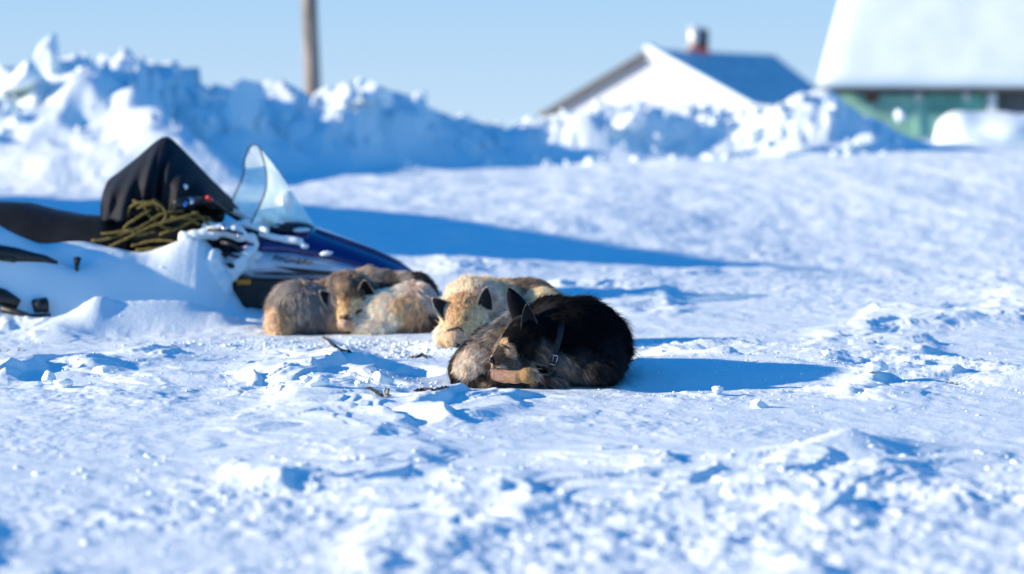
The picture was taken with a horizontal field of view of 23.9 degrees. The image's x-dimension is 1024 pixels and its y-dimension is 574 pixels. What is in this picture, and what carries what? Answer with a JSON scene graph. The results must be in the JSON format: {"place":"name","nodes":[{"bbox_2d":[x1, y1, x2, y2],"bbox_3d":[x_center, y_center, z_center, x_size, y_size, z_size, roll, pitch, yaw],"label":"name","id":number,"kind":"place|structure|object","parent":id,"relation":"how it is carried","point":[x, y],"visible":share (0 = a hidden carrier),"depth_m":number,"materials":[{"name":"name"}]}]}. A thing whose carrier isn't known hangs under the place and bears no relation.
{"place":"outdoors","nodes":[
{"label":"outdoors","id":0,"kind":"place"},
{"bbox_2d":[0,0,838,128],"label":"sky","id":1,"kind":"structure","parent":0,"point":[507,62],"materials":[{"name":"blue"}]},
{"bbox_2d":[0,47,1023,573],"bbox_3d":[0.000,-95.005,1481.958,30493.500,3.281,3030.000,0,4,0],"label":"snow ground","id":2,"kind":"structure","parent":0,"point":[886,247],"depth_m":10.69,"materials":[{"name":"white snow"}]},
{"bbox_2d":[0,60,41,93],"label":"snow block","id":3,"kind":"object","parent":2,"relation":"on","point":[25,74],"depth_m":25.70,"materials":[{"name":"white snow"}]},
{"bbox_2d":[33,34,59,77],"bbox_3d":[-5.089,-2.432,26.357,0.361,0.651,0.510,0,4,0],"label":"snow block","id":4,"kind":"object","parent":2,"relation":"on","point":[46,59],"depth_m":26.18,"materials":[{"name":"white snow"}]},
{"bbox_2d":[42,370,55,382],"bbox_3d":[-1.920,0.377,10.022,0.060,0.065,0.055,0,4,0],"label":"snow chunk","id":5,"kind":"object","parent":2,"relation":"on","point":[48,376],"visible":0.82,"depth_m":10.01,"materials":[{"name":"white snow"}]},
{"bbox_2d":[53,378,72,387],"bbox_3d":[-1.811,0.389,9.755,0.081,0.042,0.058,0,4,0],"label":"snow chunk","id":6,"kind":"object","parent":2,"relation":"on","point":[65,382],"visible":1,"depth_m":9.74,"materials":[{"name":"white snow"}]},
{"bbox_2d":[0,201,129,317],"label":"cargo sledge","id":7,"kind":"object","parent":2,"relation":"on","point":[38,223],"visible":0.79,"depth_m":13.76,"materials":[{"name":"black fabric"}]},
{"bbox_2d":[76,62,99,72],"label":"snow block","id":8,"kind":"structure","parent":2,"relation":"on","point":[84,67],"depth_m":26.21,"materials":[{"name":"white snow"}]},
{"bbox_2d":[92,365,108,372],"bbox_3d":[-1.771,0.360,10.400,0.073,0.048,0.055,0,4,0],"label":"snow chunk","id":9,"kind":"object","parent":2,"relation":"on","point":[101,369],"visible":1,"depth_m":10.39,"materials":[{"name":"white snow"}]},
{"bbox_2d":[222,78,265,130],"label":"snow block","id":10,"kind":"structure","parent":2,"relation":"on","point":[244,103],"depth_m":26.59,"materials":[{"name":"snow"}]},
{"bbox_2d":[115,144,412,309],"bbox_3d":[-1.417,-0.310,13.815,1.893,1.012,1.075,0,4,0],"label":"snowmobile","id":11,"kind":"object","parent":2,"relation":"on","point":[254,260],"visible":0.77,"depth_m":13.63,"materials":[{"name":"blue paint"}]},
{"bbox_2d":[91,199,213,251],"bbox_3d":[-1.996,-0.342,13.511,0.717,0.293,0.107,0,4,0],"label":"rope","id":12,"kind":"object","parent":11,"relation":"on","point":[144,205],"visible":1,"depth_m":13.49,"materials":[{"name":"fabric"}]},
{"bbox_2d":[100,137,238,221],"bbox_3d":[-1.966,-0.625,13.938,0.776,0.484,0.909,0,4,0],"label":"seat cover","id":13,"kind":"object","parent":11,"relation":"on","point":[165,171],"visible":0.96,"depth_m":13.63,"materials":[{"name":"black fabric"}]},
{"bbox_2d":[299,375,312,381],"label":"snow chunk","id":14,"kind":"object","parent":2,"relation":"on","point":[305,378],"visible":0.93,"depth_m":9.62,"materials":[{"name":"white snow"}]},
{"bbox_2d":[301,0,320,95],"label":"utility pole","id":15,"kind":"object","parent":2,"relation":"on","point":[312,73],"visible":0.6,"depth_m":43.70,"materials":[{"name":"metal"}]},
{"bbox_2d":[307,374,329,386],"bbox_3d":[-0.754,0.367,9.399,0.091,0.054,0.065,0,4,0],"label":"snow chunk","id":16,"kind":"object","parent":2,"relation":"on","point":[321,380],"visible":1,"depth_m":9.38,"materials":[{"name":"white snow"}]},
{"bbox_2d":[322,336,351,352],"bbox_3d":[-0.842,0.261,11.562,0.088,0.111,1.631,0,4,-6],"label":"chain","id":17,"kind":"object","parent":2,"relation":"on","point":[335,345],"visible":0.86,"depth_m":11.22,"materials":[{"name":"metal"}]},
{"bbox_2d":[328,85,358,106],"bbox_3d":[-1.893,-2.168,27.498,0.306,0.265,0.261,3,4,35],"label":"snow block","id":18,"kind":"object","parent":2,"relation":"on","point":[345,95],"depth_m":27.43,"materials":[{"name":"white snow"}]},
{"bbox_2d":[260,263,440,335],"bbox_3d":[-0.830,0.086,12.722,0.884,0.344,0.630,0,4,0],"label":"grey dog","id":19,"kind":"object","parent":2,"relation":"on","point":[369,300],"visible":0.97,"depth_m":12.51},
{"bbox_2d":[354,380,361,386],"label":"snow chunk","id":20,"kind":"object","parent":2,"relation":"on","point":[357,383],"visible":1,"depth_m":9.46,"materials":[{"name":"white snow"}]},
{"bbox_2d":[359,81,379,105],"bbox_3d":[-1.622,-2.212,27.640,0.242,0.296,0.262,-1,4,-19],"label":"snow block","id":21,"kind":"object","parent":2,"relation":"on","point":[369,91],"depth_m":27.55,"materials":[{"name":"white snow"}]},
{"bbox_2d":[366,386,383,396],"bbox_3d":[-0.525,0.406,9.352,0.032,0.032,0.192,-1,4,-20],"label":"chain","id":22,"kind":"object","parent":2,"relation":"on","point":[378,393],"visible":1,"depth_m":9.36,"materials":[{"name":"metal"}]},
{"bbox_2d":[371,371,393,384],"bbox_3d":[-0.518,0.370,9.739,0.093,0.066,0.058,-1,4,-13],"label":"snow chunk","id":23,"kind":"object","parent":2,"relation":"on","point":[380,377],"visible":0.87,"depth_m":9.72,"materials":[{"name":"white snow"}]},
{"bbox_2d":[376,89,393,107],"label":"snow block","id":24,"kind":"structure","parent":2,"relation":"on","point":[384,98],"depth_m":27.57,"materials":[{"name":"white snow"}]},
{"bbox_2d":[383,387,390,396],"bbox_3d":[-0.479,0.402,9.262,0.032,0.038,0.028,0,4,0],"label":"wood chip","id":25,"kind":"object","parent":2,"relation":"on","point":[384,392],"visible":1,"depth_m":9.26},
{"bbox_2d":[409,353,427,358],"bbox_3d":[-0.440,0.323,11.261,0.083,0.028,0.270,0,4,-6],"label":"chain","id":26,"kind":"object","parent":2,"relation":"on","point":[421,354],"visible":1,"depth_m":11.26,"materials":[{"name":"metal"}]},
{"bbox_2d":[413,386,448,391],"bbox_3d":[-0.314,0.402,9.486,0.108,0.048,0.304,-1,4,-20],"label":"chain","id":27,"kind":"object","parent":2,"relation":"on","point":[431,389],"visible":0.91,"depth_m":9.42,"materials":[{"name":"metal"}]},
{"bbox_2d":[0,52,902,175],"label":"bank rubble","id":28,"kind":"object","parent":2,"relation":"on","point":[752,135],"visible":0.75,"depth_m":28.58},
{"bbox_2d":[431,273,561,347],"bbox_3d":[-0.065,0.130,11.841,0.820,0.348,0.494,-2,4,-26],"label":"tan dog","id":29,"kind":"object","parent":2,"relation":"on","point":[463,305],"visible":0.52,"depth_m":11.62},
{"bbox_2d":[446,288,639,388],"bbox_3d":[0.134,0.206,10.148,0.671,0.426,0.676,1,4,20],"label":"black dog","id":30,"kind":"object","parent":2,"relation":"on","point":[558,341],"visible":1,"depth_m":9.95},
{"bbox_2d":[612,111,646,131],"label":"snow block","id":31,"kind":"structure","parent":2,"relation":"on","point":[632,121],"depth_m":28.70,"materials":[{"name":"white snow"}]},
{"bbox_2d":[655,349,664,352],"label":"snow chunk","id":32,"kind":"object","parent":2,"relation":"on","point":[658,351],"visible":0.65,"depth_m":11.18,"materials":[{"name":"white snow"}]},
{"bbox_2d":[538,26,814,118],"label":"house","id":33,"kind":"structure","parent":2,"relation":"on","point":[696,72],"depth_m":60.23,"materials":[{"name":"white"}]},
{"bbox_2d":[617,100,751,114],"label":"snow drift","id":34,"kind":"object","parent":2,"relation":"on","point":[682,106],"visible":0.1,"depth_m":56.60,"materials":[{"name":"white snow"}]},
{"bbox_2d":[712,385,723,394],"bbox_3d":[0.819,0.415,9.623,0.047,0.047,0.041,0,4,0],"label":"snow chunk","id":35,"kind":"object","parent":2,"relation":"on","point":[716,390],"visible":1,"depth_m":9.61,"materials":[{"name":"white snow"}]},
{"bbox_2d":[734,129,745,142],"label":"snow block","id":36,"kind":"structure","parent":2,"relation":"on","point":[739,136],"depth_m":28.46,"materials":[{"name":"white snow"}]},
{"bbox_2d":[751,398,767,408],"bbox_3d":[0.942,0.447,9.201,0.067,0.046,0.053,0,4,0],"label":"snow chunk","id":37,"kind":"object","parent":2,"relation":"on","point":[757,403],"visible":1,"depth_m":9.19,"materials":[{"name":"white snow"}]},
{"bbox_2d":[770,126,789,141],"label":"snow block","id":38,"kind":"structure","parent":2,"relation":"on","point":[780,134],"depth_m":28.52,"materials":[{"name":"white snow"}]},
{"bbox_2d":[806,89,843,102],"bbox_3d":[5.200,-2.752,39.294,1.215,0.938,0.803,0,4,0],"label":"snow drift","id":39,"kind":"object","parent":2,"relation":"on","point":[824,95],"visible":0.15,"depth_m":39.12,"materials":[{"name":"white snow"}]},
{"bbox_2d":[822,349,832,355],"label":"snow chunk","id":40,"kind":"object","parent":2,"relation":"on","point":[826,352],"visible":1,"depth_m":10.58,"materials":[{"name":"white snow"}]},
{"bbox_2d":[852,133,877,145],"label":"snow block","id":41,"kind":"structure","parent":2,"relation":"on","point":[865,139],"depth_m":28.96,"materials":[{"name":"white snow"}]},
{"bbox_2d":[865,361,888,371],"bbox_3d":[1.535,0.335,10.163,0.106,0.049,0.079,0,4,0],"label":"snow chunk","id":42,"kind":"object","parent":2,"relation":"on","point":[874,366],"visible":1,"depth_m":10.13,"materials":[{"name":"white snow"}]},
{"bbox_2d":[894,109,907,122],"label":"snow block","id":43,"kind":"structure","parent":2,"relation":"on","point":[900,116],"depth_m":29.66,"materials":[{"name":"white snow"}]},
{"bbox_2d":[814,0,1023,138],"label":"green building","id":44,"kind":"structure","parent":2,"relation":"on","point":[925,66],"depth_m":40.13,"materials":[{"name":"metal"}]},
{"bbox_2d":[926,93,985,113],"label":"door panel","id":45,"kind":"structure","parent":44,"relation":"in","point":[936,103],"depth_m":40.08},
{"bbox_2d":[934,111,1023,142],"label":"snow mound","id":46,"kind":"object","parent":2,"relation":"on","point":[984,127],"visible":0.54,"depth_m":35.57,"materials":[{"name":"white snow"}]}
]}

